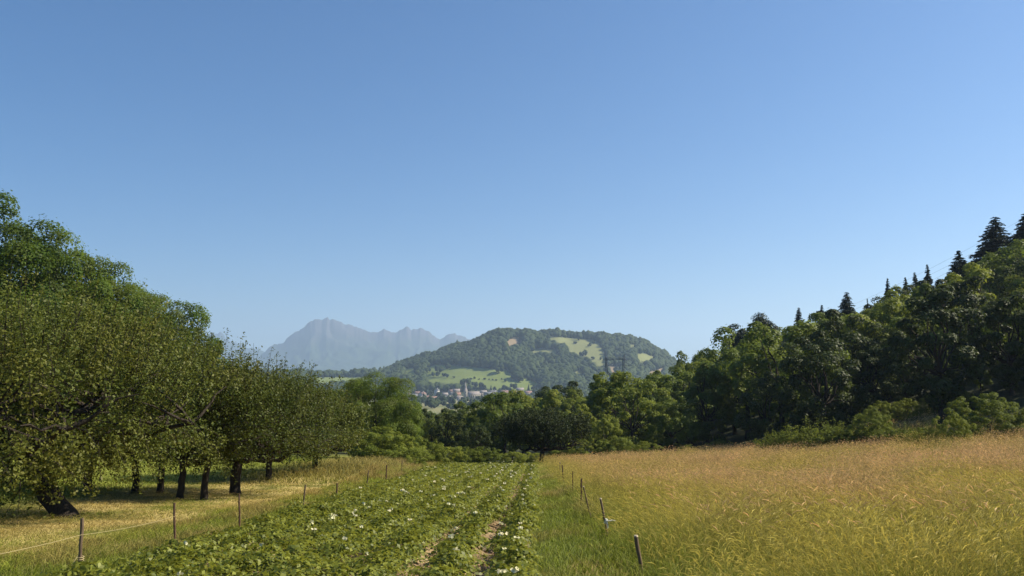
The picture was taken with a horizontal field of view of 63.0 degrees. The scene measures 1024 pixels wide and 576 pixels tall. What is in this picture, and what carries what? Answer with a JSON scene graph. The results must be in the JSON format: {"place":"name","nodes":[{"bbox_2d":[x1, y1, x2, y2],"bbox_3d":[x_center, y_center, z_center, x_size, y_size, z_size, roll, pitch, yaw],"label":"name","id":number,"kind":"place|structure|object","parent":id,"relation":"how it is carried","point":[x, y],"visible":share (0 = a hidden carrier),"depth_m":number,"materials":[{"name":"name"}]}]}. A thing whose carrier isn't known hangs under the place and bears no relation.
{"place":"outdoors","nodes":[
{"label":"outdoors","id":0,"kind":"place"},
{"bbox_2d":[204,332,263,368],"bbox_3d":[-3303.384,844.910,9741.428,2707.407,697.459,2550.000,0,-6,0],"label":"mountain","id":1,"kind":"structure","parent":0,"point":[220,335],"depth_m":9875.34,"materials":[{"name":"stone"}]},
{"bbox_2d":[255,317,470,370],"bbox_3d":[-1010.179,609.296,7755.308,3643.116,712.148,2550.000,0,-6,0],"label":"mountain","id":2,"kind":"structure","parent":0,"point":[326,343],"depth_m":7716.12,"materials":[{"name":"stone"}]},
{"bbox_2d":[0,336,1023,575],"bbox_3d":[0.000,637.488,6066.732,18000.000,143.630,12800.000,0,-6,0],"label":"ground","id":3,"kind":"structure","parent":0,"point":[459,372],"depth_m":37.41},
{"bbox_2d":[0,190,84,381],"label":"broadleaf tree","id":4,"kind":"object","parent":3,"relation":"on","point":[13,231],"visible":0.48,"depth_m":62.49,"materials":[{"name":"green plant"}]},
{"bbox_2d":[0,228,131,429],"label":"broadleaf tree","id":5,"kind":"object","parent":3,"relation":"on","point":[88,261],"visible":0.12,"depth_m":62.80,"materials":[{"name":"green plant"}]},
{"bbox_2d":[0,284,152,484],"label":"apple tree","id":6,"kind":"object","parent":3,"relation":"on","point":[53,305],"visible":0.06,"depth_m":29.39,"materials":[{"name":"green plant"}]},
{"bbox_2d":[10,259,144,436],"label":"broadleaf tree","id":7,"kind":"object","parent":3,"relation":"on","point":[111,288],"visible":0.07,"depth_m":66.40,"materials":[{"name":"green plant"}]},
{"bbox_2d":[78,518,83,561],"bbox_3d":[-5.378,3.360,10.405,0.073,0.963,0.047,-5,-8,41],"label":"fence stake","id":8,"kind":"object","parent":3,"relation":"on","point":[81,536],"visible":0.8,"depth_m":10.42,"materials":[{"name":"grey wood"}]},
{"bbox_2d":[0,282,226,490],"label":"apple tree","id":9,"kind":"object","parent":3,"relation":"on","point":[15,404],"visible":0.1,"depth_m":27.66,"materials":[{"name":"green plant"}]},
{"bbox_2d":[0,253,231,524],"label":"apple tree","id":10,"kind":"object","parent":3,"relation":"on","point":[23,447],"visible":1,"depth_m":18.81,"materials":[{"name":"green plant"}]},
{"bbox_2d":[71,277,191,431],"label":"broadleaf tree","id":11,"kind":"object","parent":3,"relation":"on","point":[152,304],"visible":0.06,"depth_m":69.28,"materials":[{"name":"green plant"}]},
{"bbox_2d":[19,303,255,493],"bbox_3d":[-12.124,3.872,28.396,7.050,6.690,7.216,0,-6,0],"label":"apple tree","id":12,"kind":"object","parent":3,"relation":"on","point":[160,487],"visible":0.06,"depth_m":27.41,"materials":[{"name":"green plant"}]},
{"bbox_2d":[107,283,231,384],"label":"broadleaf tree","id":13,"kind":"object","parent":3,"relation":"on","point":[193,315],"visible":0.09,"depth_m":70.93,"materials":[{"name":"green plant"}]},
{"bbox_2d":[0,482,355,569],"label":"cut hay","id":14,"kind":"object","parent":3,"relation":"on","point":[179,510],"visible":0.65,"depth_m":22.04,"materials":[{"name":"yellow plant"}]},
{"bbox_2d":[102,323,300,499],"bbox_3d":[-9.665,3.934,25.591,5.812,5.626,5.649,0,-6,0],"label":"apple tree","id":15,"kind":"object","parent":3,"relation":"on","point":[233,390],"visible":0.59,"depth_m":25.32,"materials":[{"name":"green plant"}]},
{"bbox_2d":[116,327,366,494],"bbox_3d":[-9.346,4.378,28.771,8.435,5.962,8.324,0,-6,0],"label":"apple tree","id":16,"kind":"object","parent":3,"relation":"on","point":[285,401],"visible":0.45,"depth_m":27.67,"materials":[{"name":"green plant"}]},
{"bbox_2d":[210,355,349,480],"bbox_3d":[-10.560,5.847,36.546,6.540,5.699,6.686,4,-7,-31],"label":"apple tree","id":17,"kind":"object","parent":3,"relation":"on","point":[269,471],"visible":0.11,"depth_m":36.18,"materials":[{"name":"green plant"}]},
{"bbox_2d":[35,461,543,575],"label":"potato foliage","id":18,"kind":"object","parent":3,"relation":"on","point":[379,521],"visible":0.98,"depth_m":12.31,"materials":[{"name":"green plant"}]},
{"bbox_2d":[276,381,382,471],"bbox_3d":[-9.741,6.866,41.479,6.221,5.142,6.190,0,-6,0],"label":"apple tree","id":19,"kind":"object","parent":3,"relation":"on","point":[350,418],"visible":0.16,"depth_m":41.14,"materials":[{"name":"green plant"}]},
{"bbox_2d":[340,426,405,459],"bbox_3d":[-9.998,11.678,61.035,5.226,3.115,4.672,-5,-8,39],"label":"bush","id":20,"kind":"object","parent":3,"relation":"on","point":[361,451],"visible":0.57,"depth_m":59.95,"materials":[{"name":"green plant"}]},
{"bbox_2d":[329,371,424,451],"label":"broadleaf tree","id":21,"kind":"object","parent":3,"relation":"on","point":[387,402],"visible":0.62,"depth_m":67.96,"materials":[{"name":"green plant"}]},
{"bbox_2d":[371,394,423,446],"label":"broadleaf tree","id":22,"kind":"object","parent":3,"relation":"on","point":[397,414],"visible":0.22,"depth_m":70.28,"materials":[{"name":"green plant"}]},
{"bbox_2d":[372,431,427,457],"bbox_3d":[-8.279,11.982,61.932,4.284,2.767,3.830,3,-7,-24],"label":"bush","id":23,"kind":"object","parent":3,"relation":"on","point":[401,438],"visible":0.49,"depth_m":61.09,"materials":[{"name":"green plant"}]},
{"bbox_2d":[384,448,432,465],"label":"bush","id":24,"kind":"object","parent":3,"relation":"on","point":[404,451],"visible":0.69,"depth_m":54.99,"materials":[{"name":"green plant"}]},
{"bbox_2d":[0,455,818,575],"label":"green grass","id":25,"kind":"structure","parent":3,"relation":"on","point":[553,492],"depth_m":17.15,"materials":[{"name":"green plant"}]},
{"bbox_2d":[408,439,446,462],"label":"bush","id":26,"kind":"object","parent":3,"relation":"on","point":[438,450],"visible":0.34,"depth_m":64.75,"materials":[{"name":"green plant"}]},
{"bbox_2d":[423,414,442,449],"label":"forest tree","id":27,"kind":"object","parent":3,"relation":"on","point":[427,434],"visible":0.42,"depth_m":98.64,"materials":[{"name":"green plant"}]},
{"bbox_2d":[425,407,465,453],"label":"forest tree","id":28,"kind":"object","parent":3,"relation":"on","point":[453,425],"visible":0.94,"depth_m":94.95,"materials":[{"name":"green plant"}]},
{"bbox_2d":[428,444,467,462],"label":"bush","id":29,"kind":"object","parent":3,"relation":"on","point":[457,457],"visible":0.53,"depth_m":67.92,"materials":[{"name":"green plant"}]},
{"bbox_2d":[414,479,520,575],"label":"soil clods","id":30,"kind":"object","parent":3,"relation":"on","point":[492,553],"visible":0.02,"depth_m":12.93,"materials":[{"name":"brown soil"}]},
{"bbox_2d":[453,446,483,462],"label":"bush","id":31,"kind":"object","parent":3,"relation":"on","point":[464,450],"visible":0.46,"depth_m":76.25,"materials":[{"name":"green plant"}]},
{"bbox_2d":[250,327,693,398],"bbox_3d":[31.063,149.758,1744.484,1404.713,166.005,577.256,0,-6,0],"label":"hill wood","id":32,"kind":"object","parent":3,"relation":"on","point":[492,349],"visible":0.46,"depth_m":1753.95,"materials":[{"name":"green plant"}]},
{"bbox_2d":[459,421,491,456],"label":"forest tree","id":33,"kind":"object","parent":3,"relation":"on","point":[480,430],"visible":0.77,"depth_m":82.66,"materials":[{"name":"green plant"}]},
{"bbox_2d":[462,399,502,454],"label":"forest tree","id":34,"kind":"object","parent":3,"relation":"on","point":[470,416],"visible":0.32,"depth_m":96.55,"materials":[{"name":"green plant"}]},
{"bbox_2d":[467,446,502,462],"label":"bush","id":35,"kind":"object","parent":3,"relation":"on","point":[493,454],"visible":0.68,"depth_m":77.28,"materials":[{"name":"green plant"}]},
{"bbox_2d":[468,391,538,454],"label":"forest tree","id":36,"kind":"object","parent":3,"relation":"on","point":[501,396],"visible":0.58,"depth_m":93.31,"materials":[{"name":"green plant"}]},
{"bbox_2d":[499,451,526,462],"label":"bush","id":37,"kind":"object","parent":3,"relation":"on","point":[506,458],"visible":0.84,"depth_m":79.32,"materials":[{"name":"green plant"}]},
{"bbox_2d":[494,389,549,453],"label":"forest tree","id":38,"kind":"object","parent":3,"relation":"on","point":[523,399],"visible":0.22,"depth_m":120.55,"materials":[{"name":"green plant"}]},
{"bbox_2d":[489,405,592,462],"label":"apple tree","id":39,"kind":"object","parent":3,"relation":"on","point":[524,427],"visible":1,"depth_m":66.32,"materials":[{"name":"green plant"}]},
{"bbox_2d":[538,389,566,455],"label":"forest tree","id":40,"kind":"object","parent":3,"relation":"on","point":[544,401],"visible":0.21,"depth_m":99.77,"materials":[{"name":"green plant"}]},
{"bbox_2d":[533,380,586,412],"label":"forest tree","id":41,"kind":"object","parent":3,"relation":"on","point":[566,388],"visible":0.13,"depth_m":150.03,"materials":[{"name":"green plant"}]},
{"bbox_2d":[550,389,586,448],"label":"forest tree","id":42,"kind":"object","parent":3,"relation":"on","point":[567,405],"visible":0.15,"depth_m":119.13,"materials":[{"name":"green plant"}]},
{"bbox_2d":[562,439,601,458],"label":"bush","id":43,"kind":"object","parent":3,"relation":"on","point":[571,451],"visible":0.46,"depth_m":78.30,"materials":[{"name":"green plant"}]},
{"bbox_2d":[564,404,601,453],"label":"forest tree","id":44,"kind":"object","parent":3,"relation":"on","point":[585,409],"visible":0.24,"depth_m":93.77,"materials":[{"name":"green plant"}]},
{"bbox_2d":[586,372,621,453],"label":"forest tree","id":45,"kind":"object","parent":3,"relation":"on","point":[594,376],"visible":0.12,"depth_m":103.97,"materials":[{"name":"green plant"}]},
{"bbox_2d":[588,414,622,452],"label":"forest tree","id":46,"kind":"object","parent":3,"relation":"on","point":[601,424],"visible":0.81,"depth_m":80.42,"materials":[{"name":"green plant"}]},
{"bbox_2d":[587,381,625,451],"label":"forest tree","id":47,"kind":"object","parent":3,"relation":"on","point":[596,410],"visible":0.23,"depth_m":100.50,"materials":[{"name":"green plant"}]},
{"bbox_2d":[593,437,636,456],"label":"bush","id":48,"kind":"object","parent":3,"relation":"on","point":[624,442],"visible":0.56,"depth_m":78.42,"materials":[{"name":"green plant"}]},
{"bbox_2d":[618,404,646,442],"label":"forest tree","id":49,"kind":"object","parent":3,"relation":"on","point":[639,433],"visible":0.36,"depth_m":90.42,"materials":[{"name":"green plant"}]},
{"bbox_2d":[591,370,678,448],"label":"forest tree","id":50,"kind":"object","parent":3,"relation":"on","point":[599,396],"visible":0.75,"depth_m":87.23,"materials":[{"name":"green plant"}]},
{"bbox_2d":[626,441,663,455],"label":"bush","id":51,"kind":"object","parent":3,"relation":"on","point":[644,444],"visible":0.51,"depth_m":76.53,"materials":[{"name":"green plant"}]},
{"bbox_2d":[622,374,701,450],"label":"forest tree","id":52,"kind":"object","parent":3,"relation":"on","point":[660,384],"visible":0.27,"depth_m":100.93,"materials":[{"name":"green plant"}]},
{"bbox_2d":[646,401,697,451],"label":"forest tree","id":53,"kind":"object","parent":3,"relation":"on","point":[676,432],"visible":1,"depth_m":82.27,"materials":[{"name":"green plant"}]},
{"bbox_2d":[672,350,705,380],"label":"forest tree","id":54,"kind":"object","parent":3,"relation":"on","point":[682,362],"visible":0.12,"depth_m":148.08,"materials":[{"name":"green plant"}]},
{"bbox_2d":[651,368,732,445],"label":"forest tree","id":55,"kind":"object","parent":3,"relation":"on","point":[680,392],"visible":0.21,"depth_m":104.20,"materials":[{"name":"green plant"}]},
{"bbox_2d":[682,363,733,446],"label":"forest tree","id":56,"kind":"object","parent":3,"relation":"on","point":[704,428],"visible":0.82,"depth_m":95.17,"materials":[{"name":"green plant"}]},
{"bbox_2d":[680,354,737,428],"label":"forest tree","id":57,"kind":"object","parent":3,"relation":"on","point":[690,367],"visible":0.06,"depth_m":121.77,"materials":[{"name":"green plant"}]},
{"bbox_2d":[693,347,744,417],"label":"forest tree","id":58,"kind":"object","parent":3,"relation":"on","point":[702,354],"visible":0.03,"depth_m":136.74,"materials":[{"name":"green plant"}]},
{"bbox_2d":[696,348,758,434],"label":"forest tree","id":59,"kind":"object","parent":3,"relation":"on","point":[714,352],"visible":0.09,"depth_m":107.90,"materials":[{"name":"green plant"}]},
{"bbox_2d":[700,324,782,438],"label":"forest tree","id":60,"kind":"object","parent":3,"relation":"on","point":[726,389],"visible":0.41,"depth_m":94.56,"materials":[{"name":"green plant"}]},
{"bbox_2d":[726,312,788,348],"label":"tree","id":61,"kind":"object","parent":3,"relation":"on","point":[738,337],"visible":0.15,"depth_m":134.56,"materials":[{"name":"green plant"}]},
{"bbox_2d":[733,370,797,441],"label":"forest tree","id":62,"kind":"object","parent":3,"relation":"on","point":[759,429],"visible":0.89,"depth_m":71.94,"materials":[{"name":"green plant"}]},
{"bbox_2d":[535,408,1023,575],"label":"meadow grass","id":63,"kind":"structure","parent":3,"relation":"on","point":[914,561],"depth_m":13.45,"materials":[{"name":"yellow plant"}]},
{"bbox_2d":[717,319,842,427],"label":"forest tree","id":64,"kind":"object","parent":3,"relation":"on","point":[738,370],"visible":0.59,"depth_m":84.63,"materials":[{"name":"green plant"}]},
{"bbox_2d":[762,424,809,452],"bbox_3d":[19.216,10.736,58.307,3.364,2.419,3.065,-3,-7,28],"label":"fruit shrub","id":65,"kind":"object","parent":3,"relation":"on","point":[795,440],"visible":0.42,"depth_m":58.00,"materials":[{"name":"green plant"}]},
{"bbox_2d":[773,416,830,450],"bbox_3d":[20.376,10.277,57.765,4.440,2.961,3.976,1,-7,-12],"label":"fruit shrub","id":66,"kind":"object","parent":3,"relation":"on","point":[791,434],"visible":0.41,"depth_m":57.48,"materials":[{"name":"green plant"}]},
{"bbox_2d":[775,345,852,432],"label":"forest tree","id":67,"kind":"object","parent":3,"relation":"on","point":[810,378],"visible":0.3,"depth_m":74.73,"materials":[{"name":"green plant"}]},
{"bbox_2d":[798,417,843,448],"bbox_3d":[21.234,10.026,56.672,3.824,2.932,3.856,4,-8,-32],"label":"fruit shrub","id":68,"kind":"object","parent":3,"relation":"on","point":[811,438],"visible":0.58,"depth_m":55.93,"materials":[{"name":"green plant"}]},
{"bbox_2d":[782,312,860,389],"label":"forest tree","id":69,"kind":"object","parent":3,"relation":"on","point":[817,317],"visible":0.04,"depth_m":105.08,"materials":[{"name":"green plant"}]},
{"bbox_2d":[777,329,874,432],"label":"forest tree","id":70,"kind":"object","parent":3,"relation":"on","point":[825,401],"visible":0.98,"depth_m":70.90,"materials":[{"name":"green plant"}]},
{"bbox_2d":[819,420,857,445],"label":"fruit shrub","id":71,"kind":"object","parent":3,"relation":"on","point":[830,429],"visible":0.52,"depth_m":55.73,"materials":[{"name":"green plant"}]},
{"bbox_2d":[799,309,888,417],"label":"forest tree","id":72,"kind":"object","parent":3,"relation":"on","point":[835,324],"visible":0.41,"depth_m":80.24,"materials":[{"name":"green plant"}]},
{"bbox_2d":[837,292,856,316],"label":"spruce tree","id":73,"kind":"object","parent":3,"relation":"on","point":[846,308],"visible":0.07,"depth_m":122.20,"materials":[{"name":"green plant"}]},
{"bbox_2d":[832,416,876,446],"bbox_3d":[22.494,9.526,55.255,3.074,2.049,2.752,-2,-7,21],"label":"fruit shrub","id":74,"kind":"object","parent":3,"relation":"on","point":[845,432],"visible":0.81,"depth_m":54.87,"materials":[{"name":"green plant"}]},
{"bbox_2d":[820,313,890,399],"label":"forest tree","id":75,"kind":"object","parent":3,"relation":"on","point":[860,330],"visible":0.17,"depth_m":81.29,"materials":[{"name":"green plant"}]},
{"bbox_2d":[848,408,892,443],"bbox_3d":[23.782,9.226,55.347,3.021,2.571,3.022,5,-8,-35],"label":"bush","id":76,"kind":"object","parent":3,"relation":"on","point":[873,414],"visible":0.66,"depth_m":54.95,"materials":[{"name":"green plant"}]},
{"bbox_2d":[848,344,895,408],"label":"forest tree","id":77,"kind":"object","parent":3,"relation":"on","point":[877,375],"visible":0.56,"depth_m":76.66,"materials":[{"name":"green plant"}]},
{"bbox_2d":[853,419,896,445],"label":"fruit shrub","id":78,"kind":"object","parent":3,"relation":"on","point":[871,433],"visible":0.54,"depth_m":53.96,"materials":[{"name":"green plant"}]},
{"bbox_2d":[835,297,931,400],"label":"forest tree","id":79,"kind":"object","parent":3,"relation":"on","point":[891,304],"visible":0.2,"depth_m":83.75,"materials":[{"name":"green plant"}]},
{"bbox_2d":[862,400,905,424],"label":"bush","id":80,"kind":"object","parent":3,"relation":"on","point":[884,406],"visible":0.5,"depth_m":66.96,"materials":[{"name":"green plant"}]},
{"bbox_2d":[870,421,905,445],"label":"fruit shrub","id":81,"kind":"object","parent":3,"relation":"on","point":[880,433],"visible":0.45,"depth_m":53.37,"materials":[{"name":"green plant"}]},
{"bbox_2d":[862,288,940,375],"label":"forest tree","id":82,"kind":"object","parent":3,"relation":"on","point":[887,294],"visible":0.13,"depth_m":95.46,"materials":[{"name":"green plant"}]},
{"bbox_2d":[876,331,932,411],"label":"forest tree","id":83,"kind":"object","parent":3,"relation":"on","point":[899,393],"visible":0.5,"depth_m":70.42,"materials":[{"name":"green plant"}]},
{"bbox_2d":[891,398,921,418],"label":"bush","id":84,"kind":"object","parent":3,"relation":"on","point":[905,403],"visible":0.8,"depth_m":67.11,"materials":[{"name":"green plant"}]},
{"bbox_2d":[892,279,936,309],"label":"forest tree","id":85,"kind":"object","parent":3,"relation":"on","point":[910,288],"visible":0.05,"depth_m":115.06,"materials":[{"name":"green plant"}]},
{"bbox_2d":[875,316,964,392],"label":"forest tree","id":86,"kind":"object","parent":3,"relation":"on","point":[939,334],"visible":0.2,"depth_m":78.56,"materials":[{"name":"green plant"}]},
{"bbox_2d":[903,427,938,445],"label":"bush","id":87,"kind":"object","parent":3,"relation":"on","point":[920,433],"visible":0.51,"depth_m":51.11,"materials":[{"name":"green plant"}]},
{"bbox_2d":[915,396,947,415],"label":"bush","id":88,"kind":"object","parent":3,"relation":"on","point":[923,409],"visible":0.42,"depth_m":65.20,"materials":[{"name":"green plant"}]},
{"bbox_2d":[908,283,963,368],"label":"forest tree","id":89,"kind":"object","parent":3,"relation":"on","point":[921,288],"visible":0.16,"depth_m":87.36,"materials":[{"name":"green plant"}]},
{"bbox_2d":[887,284,986,417],"bbox_3d":[32.205,4.865,63.344,6.868,10.516,5.707,-2,-7,18],"label":"forest tree","id":90,"kind":"object","parent":3,"relation":"on","point":[942,387],"visible":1,"depth_m":62.86,"materials":[{"name":"green plant"}]},
{"bbox_2d":[930,412,976,444],"bbox_3d":[25.528,8.349,48.358,2.398,2.312,2.398,4,-8,-33],"label":"bush","id":91,"kind":"object","parent":3,"relation":"on","point":[955,432],"visible":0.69,"depth_m":48.07,"materials":[{"name":"green plant"}]},
{"bbox_2d":[939,250,967,329],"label":"spruce tree","id":92,"kind":"object","parent":3,"relation":"on","point":[958,262],"visible":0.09,"depth_m":118.88,"materials":[{"name":"green plant"}]},
{"bbox_2d":[944,390,978,411],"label":"bush","id":93,"kind":"object","parent":3,"relation":"on","point":[968,397],"visible":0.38,"depth_m":63.04,"materials":[{"name":"green plant"}]},
{"bbox_2d":[935,275,1000,368],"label":"forest tree","id":94,"kind":"object","parent":3,"relation":"on","point":[962,296],"visible":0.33,"depth_m":77.25,"materials":[{"name":"green plant"}]},
{"bbox_2d":[935,262,1023,350],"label":"forest tree","id":95,"kind":"object","parent":3,"relation":"on","point":[970,269],"visible":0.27,"depth_m":87.54,"materials":[{"name":"green plant"}]},
{"bbox_2d":[966,359,992,390],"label":"forest tree","id":96,"kind":"object","parent":3,"relation":"on","point":[986,376],"visible":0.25,"depth_m":68.45,"materials":[{"name":"green plant"}]},
{"bbox_2d":[962,261,1003,342],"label":"forest tree","id":97,"kind":"object","parent":3,"relation":"on","point":[985,286],"visible":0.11,"depth_m":99.58,"materials":[{"name":"green plant"}]},
{"bbox_2d":[943,392,1023,439],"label":"bush","id":98,"kind":"object","parent":3,"relation":"on","point":[983,400],"visible":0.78,"depth_m":49.76,"materials":[{"name":"green plant"}]},
{"bbox_2d":[958,217,1011,326],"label":"spruce tree","id":99,"kind":"object","parent":3,"relation":"on","point":[994,243],"visible":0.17,"depth_m":113.02,"materials":[{"name":"green plant"}]},
{"bbox_2d":[972,293,1023,395],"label":"forest tree","id":100,"kind":"object","parent":3,"relation":"on","point":[1010,374],"visible":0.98,"depth_m":63.15,"materials":[{"name":"green plant"}]},
{"bbox_2d":[972,301,1023,362],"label":"forest tree","id":101,"kind":"object","parent":3,"relation":"on","point":[1019,309],"visible":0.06,"depth_m":77.29,"materials":[{"name":"green plant"}]},
{"bbox_2d":[981,239,1023,300],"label":"forest tree","id":102,"kind":"object","parent":3,"relation":"on","point":[1006,261],"visible":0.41,"depth_m":100.82,"materials":[{"name":"green plant"}]},
{"bbox_2d":[981,297,1023,358],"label":"forest tree","id":103,"kind":"object","parent":3,"relation":"on","point":[1006,334],"visible":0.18,"depth_m":67.87,"materials":[{"name":"green plant"}]},
{"bbox_2d":[994,257,1023,308],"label":"forest tree","id":104,"kind":"object","parent":3,"relation":"on","point":[1017,268],"visible":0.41,"depth_m":90.12,"materials":[{"name":"green plant"}]},
{"bbox_2d":[1000,214,1023,287],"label":"spruce tree","id":105,"kind":"object","parent":3,"relation":"on","point":[1019,235],"visible":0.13,"depth_m":109.42,"materials":[{"name":"green plant"}]},
{"bbox_2d":[0,0,1023,362],"label":"sky","id":106,"kind":"structure","parent":0,"point":[668,174],"materials":[{"name":"blue"}]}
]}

